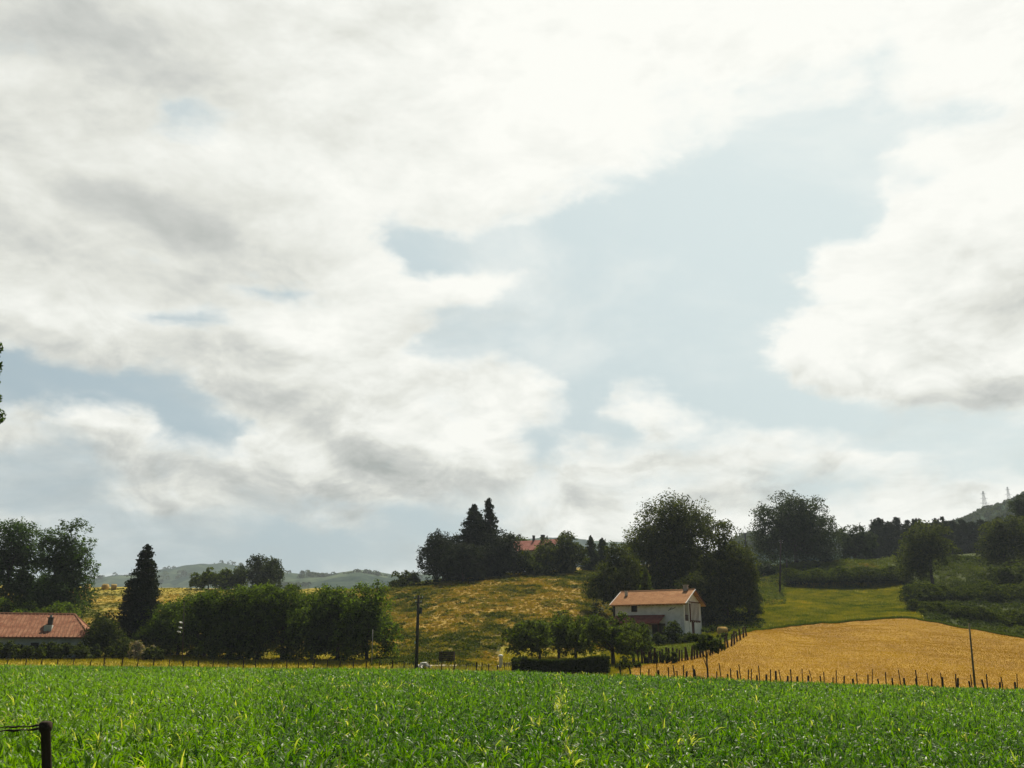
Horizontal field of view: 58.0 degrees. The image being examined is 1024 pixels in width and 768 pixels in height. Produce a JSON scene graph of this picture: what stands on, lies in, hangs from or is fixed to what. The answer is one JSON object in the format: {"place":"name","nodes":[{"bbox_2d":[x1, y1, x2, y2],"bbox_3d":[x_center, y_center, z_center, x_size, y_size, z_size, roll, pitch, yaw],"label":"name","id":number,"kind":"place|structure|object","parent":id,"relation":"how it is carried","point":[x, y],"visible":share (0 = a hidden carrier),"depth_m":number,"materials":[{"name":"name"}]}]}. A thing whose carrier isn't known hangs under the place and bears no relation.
{"place":"outdoors","nodes":[
{"label":"outdoors","id":0,"kind":"place"},
{"bbox_2d":[36,563,249,587],"bbox_3d":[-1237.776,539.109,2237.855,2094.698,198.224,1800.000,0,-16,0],"label":"hills","id":1,"kind":"structure","parent":0,"point":[172,582],"depth_m":1915.21,"materials":[{"name":"grass"},{"name":"green plant"},{"name":"leaves"}]},
{"bbox_2d":[34,560,248,584],"bbox_3d":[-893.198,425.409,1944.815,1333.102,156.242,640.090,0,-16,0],"label":"distant wood","id":2,"kind":"object","parent":1,"relation":"on","point":[183,572],"visible":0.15,"depth_m":1918.20,"materials":[{"name":"green plant"}]},
{"bbox_2d":[206,570,441,589],"bbox_3d":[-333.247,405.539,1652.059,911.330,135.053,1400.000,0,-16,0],"label":"hills","id":3,"kind":"structure","parent":0,"point":[347,581],"depth_m":1387.63,"materials":[{"name":"grass"},{"name":"green plant"},{"name":"leaves"}]},
{"bbox_2d":[230,569,438,588],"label":"distant wood","id":4,"kind":"object","parent":3,"relation":"on","point":[314,574],"visible":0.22,"depth_m":1439.45,"materials":[{"name":"green plant"}]},
{"bbox_2d":[0,553,1023,767],"bbox_3d":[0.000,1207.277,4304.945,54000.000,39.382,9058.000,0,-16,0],"label":"ground","id":5,"kind":"structure","parent":0,"point":[498,651],"depth_m":172.79,"materials":[{"name":"green plant"}]},
{"bbox_2d":[0,640,23,657],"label":"bush","id":6,"kind":"object","parent":5,"relation":"on","point":[7,650],"visible":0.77,"depth_m":122.11,"materials":[{"name":"green plant"}]},
{"bbox_2d":[0,597,40,612],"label":"bush","id":7,"kind":"object","parent":5,"relation":"on","point":[10,607],"visible":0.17,"depth_m":143.68,"materials":[{"name":"green plant"}]},
{"bbox_2d":[0,518,49,607],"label":"acacia tree","id":8,"kind":"object","parent":5,"relation":"on","point":[13,552],"visible":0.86,"depth_m":156.76,"materials":[{"name":"green plant"}]},
{"bbox_2d":[0,570,50,608],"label":"tree","id":9,"kind":"object","parent":5,"relation":"on","point":[15,589],"visible":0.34,"depth_m":155.56,"materials":[{"name":"green plant"}]},
{"bbox_2d":[0,721,51,767],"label":"corner fence","id":10,"kind":"object","parent":5,"relation":"on","point":[45,728],"visible":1,"depth_m":11.03,"materials":[{"name":"brown wood"}]},
{"bbox_2d":[12,645,42,659],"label":"bush","id":11,"kind":"object","parent":5,"relation":"on","point":[25,649],"visible":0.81,"depth_m":121.99,"materials":[{"name":"green plant"}]},
{"bbox_2d":[23,641,60,659],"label":"bush","id":12,"kind":"object","parent":5,"relation":"on","point":[43,649],"visible":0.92,"depth_m":122.44,"materials":[{"name":"green plant"}]},
{"bbox_2d":[0,612,89,658],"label":"house","id":13,"kind":"structure","parent":5,"relation":"on","point":[33,629],"depth_m":127.08,"materials":[{"name":"tile"}]},
{"bbox_2d":[38,601,85,622],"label":"bush","id":14,"kind":"object","parent":5,"relation":"on","point":[62,607],"visible":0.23,"depth_m":142.24,"materials":[{"name":"green plant"}]},
{"bbox_2d":[24,518,100,616],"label":"acacia tree","id":15,"kind":"object","parent":5,"relation":"on","point":[59,560],"visible":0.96,"depth_m":154.32,"materials":[{"name":"green plant"}]},
{"bbox_2d":[49,643,81,658],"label":"bush","id":16,"kind":"object","parent":5,"relation":"on","point":[62,651],"visible":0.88,"depth_m":122.44,"materials":[{"name":"green plant"}]},
{"bbox_2d":[69,641,101,659],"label":"bush","id":17,"kind":"object","parent":5,"relation":"on","point":[84,651],"visible":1,"depth_m":122.82,"materials":[{"name":"green plant"}]},
{"bbox_2d":[82,609,130,657],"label":"bush","id":18,"kind":"object","parent":5,"relation":"on","point":[102,631],"visible":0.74,"depth_m":126.87,"materials":[{"name":"green plant"}]},
{"bbox_2d":[103,641,136,659],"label":"bush","id":19,"kind":"object","parent":5,"relation":"on","point":[121,651],"visible":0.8,"depth_m":122.06,"materials":[{"name":"green plant"}]},
{"bbox_2d":[107,636,133,657],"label":"bush","id":20,"kind":"object","parent":5,"relation":"on","point":[117,644],"visible":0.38,"depth_m":125.61,"materials":[{"name":"green plant"}]},
{"bbox_2d":[112,544,163,640],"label":"thuja tree","id":21,"kind":"object","parent":5,"relation":"on","point":[143,586],"visible":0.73,"depth_m":135.40,"materials":[{"name":"green plant"}]},
{"bbox_2d":[127,640,154,659],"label":"flowering shrub","id":22,"kind":"object","parent":5,"relation":"on","point":[138,647],"visible":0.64,"depth_m":121.49,"materials":[{"name":"grey plant"}]},
{"bbox_2d":[141,646,164,661],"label":"bush","id":23,"kind":"object","parent":5,"relation":"on","point":[155,653],"visible":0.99,"depth_m":119.75,"materials":[{"name":"green plant"}]},
{"bbox_2d":[128,602,184,653],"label":"plane tree","id":24,"kind":"object","parent":5,"relation":"on","point":[144,630],"visible":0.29,"depth_m":131.90,"materials":[{"name":"green plant"}]},
{"bbox_2d":[145,595,203,655],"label":"plane tree","id":25,"kind":"object","parent":5,"relation":"on","point":[168,610],"visible":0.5,"depth_m":130.02,"materials":[{"name":"green plant"}]},
{"bbox_2d":[0,587,398,654],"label":"bracken","id":26,"kind":"object","parent":5,"relation":"on","point":[113,596],"visible":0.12,"depth_m":220.94,"materials":[{"name":"yellow plant"}]},
{"bbox_2d":[171,588,228,657],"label":"plane tree","id":27,"kind":"object","parent":5,"relation":"on","point":[194,608],"visible":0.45,"depth_m":126.54,"materials":[{"name":"green plant"}]},
{"bbox_2d":[189,567,228,588],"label":"hill tree","id":28,"kind":"object","parent":5,"relation":"on","point":[208,577],"visible":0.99,"depth_m":248.35,"materials":[{"name":"green plant"}]},
{"bbox_2d":[194,583,264,659],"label":"plane tree","id":29,"kind":"object","parent":5,"relation":"on","point":[221,634],"visible":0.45,"depth_m":125.01,"materials":[{"name":"green plant"}]},
{"bbox_2d":[215,566,248,588],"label":"hill tree","id":30,"kind":"object","parent":5,"relation":"on","point":[229,578],"visible":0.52,"depth_m":252.82,"materials":[{"name":"green plant"}]},
{"bbox_2d":[221,579,284,660],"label":"plane tree","id":31,"kind":"object","parent":5,"relation":"on","point":[242,609],"visible":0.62,"depth_m":123.44,"materials":[{"name":"green plant"}]},
{"bbox_2d":[2,656,512,671],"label":"wire fence","id":32,"kind":"object","parent":5,"relation":"on","point":[504,666],"visible":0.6,"depth_m":106.60,"materials":[{"name":"brown wood"}]},
{"bbox_2d":[232,553,284,587],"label":"hill tree","id":33,"kind":"object","parent":5,"relation":"on","point":[272,571],"visible":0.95,"depth_m":250.46,"materials":[{"name":"green plant"}]},
{"bbox_2d":[244,582,311,659],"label":"plane tree","id":34,"kind":"object","parent":5,"relation":"on","point":[277,604],"visible":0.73,"depth_m":122.61,"materials":[{"name":"green plant"}]},
{"bbox_2d":[275,584,343,660],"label":"plane tree","id":35,"kind":"object","parent":5,"relation":"on","point":[304,625],"visible":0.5,"depth_m":120.69,"materials":[{"name":"green plant"}]},
{"bbox_2d":[0,645,630,677],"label":"rough grass","id":36,"kind":"structure","parent":5,"relation":"on","point":[190,660],"depth_m":116.02,"materials":[{"name":"green plant"}]},
{"bbox_2d":[306,583,356,659],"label":"plane tree","id":37,"kind":"object","parent":5,"relation":"on","point":[332,608],"visible":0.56,"depth_m":120.04,"materials":[{"name":"green plant"}]},
{"bbox_2d":[330,578,404,660],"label":"plane tree","id":38,"kind":"object","parent":5,"relation":"on","point":[361,618],"visible":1,"depth_m":116.85,"materials":[{"name":"green plant"}]},
{"bbox_2d":[368,656,430,665],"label":"weeds","id":39,"kind":"object","parent":5,"relation":"on","point":[396,660],"visible":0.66,"depth_m":110.15,"materials":[{"name":"green plant"}]},
{"bbox_2d":[388,570,420,586],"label":"bush","id":40,"kind":"object","parent":5,"relation":"on","point":[404,579],"visible":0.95,"depth_m":206.78,"materials":[{"name":"green plant"}]},
{"bbox_2d":[414,595,422,668],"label":"utility pole","id":41,"kind":"object","parent":5,"relation":"on","point":[419,611],"visible":0.95,"depth_m":101.34,"materials":[{"name":"brown wood"}]},
{"bbox_2d":[415,528,465,582],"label":"evergreen tree","id":42,"kind":"object","parent":5,"relation":"on","point":[436,539],"visible":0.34,"depth_m":209.81,"materials":[{"name":"green plant"}]},
{"bbox_2d":[439,651,454,662],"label":"slatted crate","id":43,"kind":"object","parent":5,"relation":"on","point":[445,658],"visible":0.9,"depth_m":109.27,"materials":[{"name":"brown wood"}]},
{"bbox_2d":[423,542,503,580],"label":"evergreen tree","id":44,"kind":"object","parent":5,"relation":"on","point":[463,557],"visible":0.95,"depth_m":202.00,"materials":[{"name":"green plant"}]},
{"bbox_2d":[453,504,509,577],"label":"conifer tree","id":45,"kind":"object","parent":5,"relation":"on","point":[472,524],"visible":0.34,"depth_m":213.62,"materials":[{"name":"green plant"}]},
{"bbox_2d":[367,569,614,666],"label":"bracken","id":46,"kind":"object","parent":5,"relation":"on","point":[474,647],"visible":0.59,"depth_m":164.94,"materials":[{"name":"green plant"}]},
{"bbox_2d":[482,498,499,537],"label":"conifer tree","id":47,"kind":"object","parent":5,"relation":"on","point":[492,520],"visible":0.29,"depth_m":218.17,"materials":[{"name":"green plant"}]},
{"bbox_2d":[475,527,525,574],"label":"evergreen tree","id":48,"kind":"object","parent":5,"relation":"on","point":[506,556],"visible":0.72,"depth_m":209.77,"materials":[{"name":"green plant"}]},
{"bbox_2d":[0,663,1023,767],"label":"corn crop","id":49,"kind":"object","parent":5,"relation":"on","point":[111,716],"visible":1,"depth_m":33.21,"materials":[{"name":"green plant"}]},
{"bbox_2d":[511,655,538,671],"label":"bush","id":50,"kind":"object","parent":5,"relation":"on","point":[518,661],"visible":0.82,"depth_m":98.76,"materials":[{"name":"green plant"}]},
{"bbox_2d":[511,549,539,574],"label":"shrub","id":51,"kind":"object","parent":5,"relation":"on","point":[526,555],"visible":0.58,"depth_m":211.34,"materials":[{"name":"green plant"}]},
{"bbox_2d":[499,619,555,658],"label":"orchard tree","id":52,"kind":"object","parent":5,"relation":"on","point":[525,635],"visible":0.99,"depth_m":110.34,"materials":[{"name":"green plant"}]},
{"bbox_2d":[507,535,559,572],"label":"hill farmhouse","id":53,"kind":"object","parent":5,"relation":"on","point":[529,545],"visible":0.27,"depth_m":231.27,"materials":[{"name":"tile"}]},
{"bbox_2d":[522,559,552,575],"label":"shrub","id":54,"kind":"object","parent":5,"relation":"on","point":[540,567],"visible":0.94,"depth_m":208.98,"materials":[{"name":"green plant"}]},
{"bbox_2d":[536,609,577,658],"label":"orchard tree","id":55,"kind":"object","parent":5,"relation":"on","point":[554,619],"visible":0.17,"depth_m":119.14,"materials":[{"name":"green plant"}]},
{"bbox_2d":[511,655,610,674],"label":"clipped hedge","id":56,"kind":"object","parent":5,"relation":"on","point":[590,664],"visible":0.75,"depth_m":98.34,"materials":[{"name":"green plant"}]},
{"bbox_2d":[533,530,590,572],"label":"oak tree","id":57,"kind":"object","parent":5,"relation":"on","point":[566,554],"visible":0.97,"depth_m":213.38,"materials":[{"name":"green plant"}]},
{"bbox_2d":[550,614,598,657],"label":"orchard tree","id":58,"kind":"object","parent":5,"relation":"on","point":[567,636],"visible":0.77,"depth_m":114.91,"materials":[{"name":"green plant"}]},
{"bbox_2d":[579,535,602,570],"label":"conifer tree","id":59,"kind":"object","parent":5,"relation":"on","point":[592,553],"visible":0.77,"depth_m":227.94,"materials":[{"name":"green plant"}]},
{"bbox_2d":[596,537,609,566],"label":"conifer tree","id":60,"kind":"object","parent":5,"relation":"on","point":[600,544],"visible":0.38,"depth_m":230.68,"materials":[{"name":"green plant"}]},
{"bbox_2d":[578,611,643,664],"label":"orchard tree","id":61,"kind":"object","parent":5,"relation":"on","point":[604,634],"visible":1,"depth_m":107.16,"materials":[{"name":"green plant"}]},
{"bbox_2d":[580,540,642,617],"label":"oak tree","id":62,"kind":"object","parent":5,"relation":"on","point":[615,577],"visible":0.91,"depth_m":163.64,"materials":[{"name":"green plant"}]},
{"bbox_2d":[610,656,641,667],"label":"bush","id":63,"kind":"object","parent":5,"relation":"on","point":[625,662],"visible":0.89,"depth_m":102.15,"materials":[{"name":"green plant"}]},
{"bbox_2d":[621,618,650,661],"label":"orchard tree","id":64,"kind":"object","parent":5,"relation":"on","point":[644,647],"visible":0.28,"depth_m":113.23,"materials":[{"name":"green plant"}]},
{"bbox_2d":[638,566,653,590],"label":"young tree","id":65,"kind":"object","parent":5,"relation":"on","point":[645,583],"visible":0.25,"depth_m":159.36,"materials":[{"name":"green plant"}]},
{"bbox_2d":[609,585,705,640],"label":"farmhouse","id":66,"kind":"object","parent":5,"relation":"on","point":[656,611],"visible":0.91,"depth_m":144.87,"materials":[{"name":"paint"}]},
{"bbox_2d":[651,632,668,644],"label":"bush","id":67,"kind":"object","parent":5,"relation":"on","point":[658,638],"visible":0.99,"depth_m":135.41,"materials":[{"name":"green plant"}]},
{"bbox_2d":[619,488,717,589],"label":"oak tree","id":68,"kind":"object","parent":5,"relation":"on","point":[664,552],"visible":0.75,"depth_m":180.01,"materials":[{"name":"green plant"}]},
{"bbox_2d":[663,620,682,642],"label":"rose bush","id":69,"kind":"object","parent":5,"relation":"on","point":[671,632],"visible":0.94,"depth_m":137.78,"materials":[{"name":"green plant"}]},
{"bbox_2d":[603,631,751,675],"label":"lawn","id":70,"kind":"structure","parent":5,"relation":"on","point":[671,644],"depth_m":128.90,"materials":[{"name":"green plant"}]},
{"bbox_2d":[636,626,746,663],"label":"paling fence","id":71,"kind":"object","parent":5,"relation":"on","point":[685,648],"visible":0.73,"depth_m":113.16,"materials":[{"name":"brown wood"}]},
{"bbox_2d":[671,571,729,622],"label":"tree","id":72,"kind":"object","parent":5,"relation":"on","point":[709,599],"visible":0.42,"depth_m":164.86,"materials":[{"name":"green plant"}]},
{"bbox_2d":[639,579,765,630],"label":"undergrowth","id":73,"kind":"object","parent":5,"relation":"on","point":[706,625],"visible":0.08,"depth_m":163.19,"materials":[{"name":"green plant"}]},
{"bbox_2d":[685,633,724,678],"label":"umbrella tree","id":74,"kind":"object","parent":5,"relation":"on","point":[707,642],"visible":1,"depth_m":88.45,"materials":[{"name":"green plant"}]},
{"bbox_2d":[689,516,761,616],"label":"oak tree","id":75,"kind":"object","parent":5,"relation":"on","point":[730,567],"visible":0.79,"depth_m":170.18,"materials":[{"name":"green plant"}]},
{"bbox_2d":[736,568,765,613],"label":"tree","id":76,"kind":"object","parent":5,"relation":"on","point":[755,606],"visible":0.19,"depth_m":175.39,"materials":[{"name":"green plant"}]},
{"bbox_2d":[754,560,777,576],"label":"tree","id":77,"kind":"object","parent":5,"relation":"on","point":[767,567],"visible":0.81,"depth_m":234.79,"materials":[{"name":"green plant"}]},
{"bbox_2d":[746,567,786,605],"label":"undergrowth","id":78,"kind":"object","parent":5,"relation":"on","point":[774,592],"visible":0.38,"depth_m":210.59,"materials":[{"name":"green plant"}]},
{"bbox_2d":[746,489,847,564],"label":"oak tree","id":79,"kind":"object","parent":5,"relation":"on","point":[793,524],"visible":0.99,"depth_m":249.36,"materials":[{"name":"green plant"}]},
{"bbox_2d":[708,581,923,636],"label":"meadow grass","id":80,"kind":"structure","parent":5,"relation":"on","point":[863,608],"depth_m":190.15,"materials":[{"name":"green plant"}]},
{"bbox_2d":[619,666,1021,688],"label":"wire fence","id":81,"kind":"object","parent":5,"relation":"on","point":[942,681],"visible":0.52,"depth_m":85.63,"materials":[{"name":"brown wood"}]},
{"bbox_2d":[640,663,1017,688],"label":"wire fence","id":82,"kind":"object","parent":5,"relation":"on","point":[836,675],"visible":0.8,"depth_m":87.67,"materials":[{"name":"brown wood"}]},
{"bbox_2d":[781,565,912,583],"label":"hedgerow","id":83,"kind":"object","parent":5,"relation":"on","point":[843,574],"visible":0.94,"depth_m":223.69,"materials":[{"name":"green plant"}]},
{"bbox_2d":[831,522,879,559],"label":"tree","id":84,"kind":"object","parent":5,"relation":"on","point":[857,545],"visible":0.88,"depth_m":260.54,"materials":[{"name":"green plant"}]},
{"bbox_2d":[737,615,1023,637],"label":"field margin","id":85,"kind":"object","parent":5,"relation":"on","point":[894,617],"visible":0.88,"depth_m":158.14,"materials":[{"name":"green plant"}]},
{"bbox_2d":[865,517,895,558],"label":"plantation conifer","id":86,"kind":"object","parent":5,"relation":"on","point":[875,525],"visible":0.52,"depth_m":314.63,"materials":[{"name":"green plant"}]},
{"bbox_2d":[876,521,903,558],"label":"plantation conifer","id":87,"kind":"object","parent":5,"relation":"on","point":[890,532],"visible":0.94,"depth_m":309.73,"materials":[{"name":"green plant"}]},
{"bbox_2d":[760,554,1023,636],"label":"brambles","id":88,"kind":"object","parent":5,"relation":"on","point":[979,574],"visible":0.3,"depth_m":220.29,"materials":[{"name":"green plant"}]},
{"bbox_2d":[891,517,901,547],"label":"plantation conifer","id":89,"kind":"object","parent":5,"relation":"on","point":[896,522],"visible":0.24,"depth_m":319.46,"materials":[{"name":"green plant"}]},
{"bbox_2d":[904,588,942,602],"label":"thicket bush","id":90,"kind":"object","parent":5,"relation":"on","point":[908,597],"visible":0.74,"depth_m":188.43,"materials":[{"name":"green plant"}]},
{"bbox_2d":[892,519,962,584],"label":"oak tree","id":91,"kind":"object","parent":5,"relation":"on","point":[923,549],"visible":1,"depth_m":208.90,"materials":[{"name":"green plant"}]},
{"bbox_2d":[940,516,958,554],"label":"plantation conifer","id":92,"kind":"object","parent":5,"relation":"on","point":[951,537],"visible":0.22,"depth_m":311.20,"materials":[{"name":"green plant"}]},
{"bbox_2d":[897,580,1023,602],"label":"thicket","id":93,"kind":"object","parent":5,"relation":"on","point":[988,589],"visible":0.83,"depth_m":188.19,"materials":[{"name":"green plant"}]},
{"bbox_2d":[903,599,1023,625],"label":"thicket","id":94,"kind":"object","parent":5,"relation":"on","point":[1009,617],"visible":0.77,"depth_m":161.99,"materials":[{"name":"green plant"}]},
{"bbox_2d":[952,519,977,554],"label":"plantation conifer","id":95,"kind":"object","parent":5,"relation":"on","point":[960,535],"visible":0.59,"depth_m":315.71,"materials":[{"name":"green plant"}]},
{"bbox_2d":[961,521,981,553],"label":"plantation conifer","id":96,"kind":"object","parent":5,"relation":"on","point":[971,539],"visible":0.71,"depth_m":311.72,"materials":[{"name":"green plant"}]},
{"bbox_2d":[968,623,975,686],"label":"utility pole","id":97,"kind":"object","parent":5,"relation":"on","point":[973,671],"visible":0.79,"depth_m":84.34,"materials":[{"name":"brown wood"}]},
{"bbox_2d":[970,514,1023,568],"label":"oak tree","id":98,"kind":"object","parent":5,"relation":"on","point":[997,539],"visible":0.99,"depth_m":217.73,"materials":[{"name":"green plant"}]},
{"bbox_2d":[985,562,1023,585],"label":"thicket bush","id":99,"kind":"object","parent":5,"relation":"on","point":[1005,575],"visible":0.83,"depth_m":196.98,"materials":[{"name":"green plant"}]},
{"bbox_2d":[1004,494,1023,554],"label":"tree","id":100,"kind":"object","parent":5,"relation":"on","point":[1017,503],"visible":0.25,"depth_m":260.80,"materials":[{"name":"green plant"}]},
{"bbox_2d":[0,0,1023,577],"label":"sky","id":101,"kind":"structure","parent":0,"point":[312,285],"materials":[{"name":"white"}]},
{"bbox_2d":[499,537,645,565],"bbox_3d":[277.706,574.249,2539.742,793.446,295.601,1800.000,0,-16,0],"label":"hills","id":102,"kind":"structure","parent":0,"point":[582,542],"depth_m":2341.37,"materials":[{"name":"green plant"}]},
{"bbox_2d":[618,618,1023,689],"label":"stubble field","id":103,"kind":"structure","parent":0,"point":[1007,646],"depth_m":114.94,"materials":[{"name":"yellow plant"}]},
{"bbox_2d":[741,505,1009,563],"bbox_3d":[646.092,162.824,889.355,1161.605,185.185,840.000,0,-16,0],"label":"trees","id":104,"kind":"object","parent":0,"point":[983,518],"depth_m":691.53,"materials":[{"name":"green plant"}]},
{"bbox_2d":[717,491,1023,553],"bbox_3d":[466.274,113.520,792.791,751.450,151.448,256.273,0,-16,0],"label":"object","id":105,"kind":"object","parent":104,"relation":"on","point":[986,511],"visible":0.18,"depth_m":787.49,"materials":[{"name":"green plant"}]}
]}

